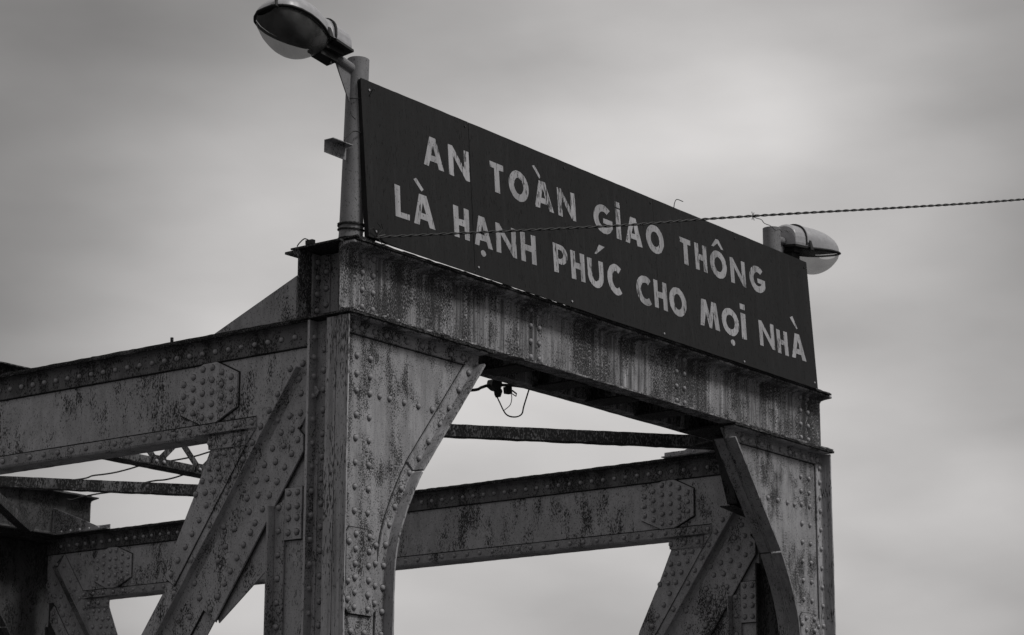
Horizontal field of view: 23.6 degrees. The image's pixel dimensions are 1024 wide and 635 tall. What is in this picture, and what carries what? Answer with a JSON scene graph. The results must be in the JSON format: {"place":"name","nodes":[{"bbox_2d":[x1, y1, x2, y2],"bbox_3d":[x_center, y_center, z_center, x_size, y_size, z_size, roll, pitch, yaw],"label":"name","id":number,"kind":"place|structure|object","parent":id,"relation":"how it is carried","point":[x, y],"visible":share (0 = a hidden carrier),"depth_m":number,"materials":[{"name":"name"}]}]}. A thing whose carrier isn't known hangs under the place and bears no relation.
{"place":"outdoors","nodes":[
{"label":"outdoors","id":0,"kind":"place"},
{"bbox_2d":[0,0,1023,634],"label":"sky","id":1,"kind":"structure","parent":0,"point":[162,162],"materials":[{"name":"grey"}]},
{"bbox_3d":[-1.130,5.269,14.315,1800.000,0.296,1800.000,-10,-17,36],"label":"ground","id":2,"kind":"structure","parent":0,"visible":0},
{"bbox_2d":[0,234,835,634],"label":"truss bridge","id":3,"kind":"structure","parent":2,"relation":"on","point":[316,402],"depth_m":17.24,"materials":[{"name":"paint"}]},
{"bbox_2d":[67,475,182,500],"bbox_3d":[-2.608,1.292,22.227,4.102,0.365,0.015,-10,-17,36],"label":"background wire","id":4,"kind":"object","parent":3,"relation":"attached to","point":[105,493],"visible":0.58,"depth_m":23.09,"materials":[{"name":"black metal"}]},
{"bbox_2d":[79,451,209,478],"bbox_3d":[-3.047,1.252,22.577,5.201,0.225,0.014,-10,-17,36],"label":"background wire","id":5,"kind":"object","parent":3,"relation":"attached to","point":[136,466],"visible":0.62,"depth_m":22.98,"materials":[{"name":"black metal"}]},
{"bbox_2d":[305,239,314,244],"bbox_3d":[-1.308,-0.487,15.867,0.060,0.030,0.030,-10,-17,36],"label":"junction box","id":6,"kind":"object","parent":3,"relation":"on","point":[310,241],"visible":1,"depth_m":15.85,"materials":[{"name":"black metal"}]},
{"bbox_2d":[253,0,368,237],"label":"street lamp","id":7,"kind":"object","parent":3,"relation":"on","point":[304,24],"visible":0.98,"depth_m":15.83,"materials":[{"name":"grey metal"}]},
{"bbox_2d":[337,227,363,231],"bbox_3d":[-1.042,-0.565,15.831,0.179,0.031,0.181,-10,-17,36],"label":"binding wire","id":8,"kind":"object","parent":7,"relation":"attached to","point":[357,228],"visible":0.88,"depth_m":15.76,"materials":[{"name":"black metal"}]},
{"bbox_2d":[337,222,363,225],"bbox_3d":[-1.042,-0.601,15.840,0.179,0.035,0.181,-10,-17,36],"label":"binding wire","id":9,"kind":"object","parent":7,"relation":"attached to","point":[351,222],"visible":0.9,"depth_m":15.76,"materials":[{"name":"black metal"}]},
{"bbox_2d":[337,221,363,227],"bbox_3d":[-1.041,-0.593,15.838,0.180,0.023,0.181,-10,-17,36],"label":"binding wire","id":10,"kind":"object","parent":7,"relation":"attached to","point":[350,222],"visible":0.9,"depth_m":15.77,"materials":[{"name":"black metal"}]},
{"bbox_2d":[343,130,361,146],"bbox_3d":[-1.009,-1.147,15.891,0.027,0.132,0.224,-13,-19,42],"label":"tie wire","id":11,"kind":"object","parent":7,"relation":"attached to","point":[348,134],"visible":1,"depth_m":15.84,"materials":[{"name":"grey metal"}]},
{"bbox_2d":[471,384,520,391],"bbox_3d":[-0.212,0.517,17.577,0.083,0.217,1.188,-13,-19,43],"label":"black cable","id":12,"kind":"object","parent":3,"relation":"attached to","point":[487,385],"visible":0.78,"depth_m":17.60,"materials":[{"name":"rubber"}]},
{"bbox_2d":[503,387,516,396],"bbox_3d":[-0.014,0.536,17.822,0.046,0.073,0.118,-10,-17,36],"label":"insulator clamp","id":13,"kind":"object","parent":12,"relation":"attached to","point":[508,390],"visible":1,"depth_m":17.79,"materials":[{"name":"black plastic"}]},
{"bbox_2d":[487,380,528,417],"bbox_3d":[-0.028,0.561,17.781,0.085,0.316,0.502,-10,-17,36],"label":"cable","id":14,"kind":"object","parent":3,"relation":"hanging from","point":[495,386],"visible":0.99,"depth_m":17.68,"materials":[{"name":"black rubber"}]},
{"bbox_2d":[357,78,817,388],"bbox_3d":[0.751,-0.487,18.097,0.116,1.109,5.756,-10,-17,36],"label":"sign board","id":15,"kind":"object","parent":3,"relation":"on","point":[711,288],"visible":0.98,"depth_m":17.66,"materials":[{"name":"paint"}]},
{"bbox_2d":[369,222,388,244],"bbox_3d":[-0.876,-0.542,15.787,0.058,0.136,0.204,-10,-17,36],"label":"cable knot","id":16,"kind":"object","parent":15,"relation":"attached to","point":[379,233],"visible":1,"depth_m":15.79,"materials":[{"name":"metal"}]},
{"bbox_2d":[377,198,1023,238],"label":"twisted cable","id":17,"kind":"object","parent":15,"relation":"attached to","point":[659,222],"visible":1,"depth_m":17.27,"materials":[{"name":"metal"}]},
{"bbox_2d":[754,217,790,231],"bbox_3d":[2.016,-0.722,18.891,0.010,0.592,2.512,-3,-14,12],"label":"loose wire","id":18,"kind":"object","parent":17,"relation":"hanging from","point":[770,225],"visible":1,"depth_m":18.72,"materials":[{"name":"grey metal"}]},
{"bbox_2d":[763,224,840,258],"bbox_3d":[2.402,-0.093,20.426,0.409,1.406,1.030,-10,-17,36],"label":"street lamp","id":19,"kind":"object","parent":3,"relation":"on","point":[797,241],"visible":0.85,"depth_m":20.39,"materials":[{"name":"grey metal"}]}
]}

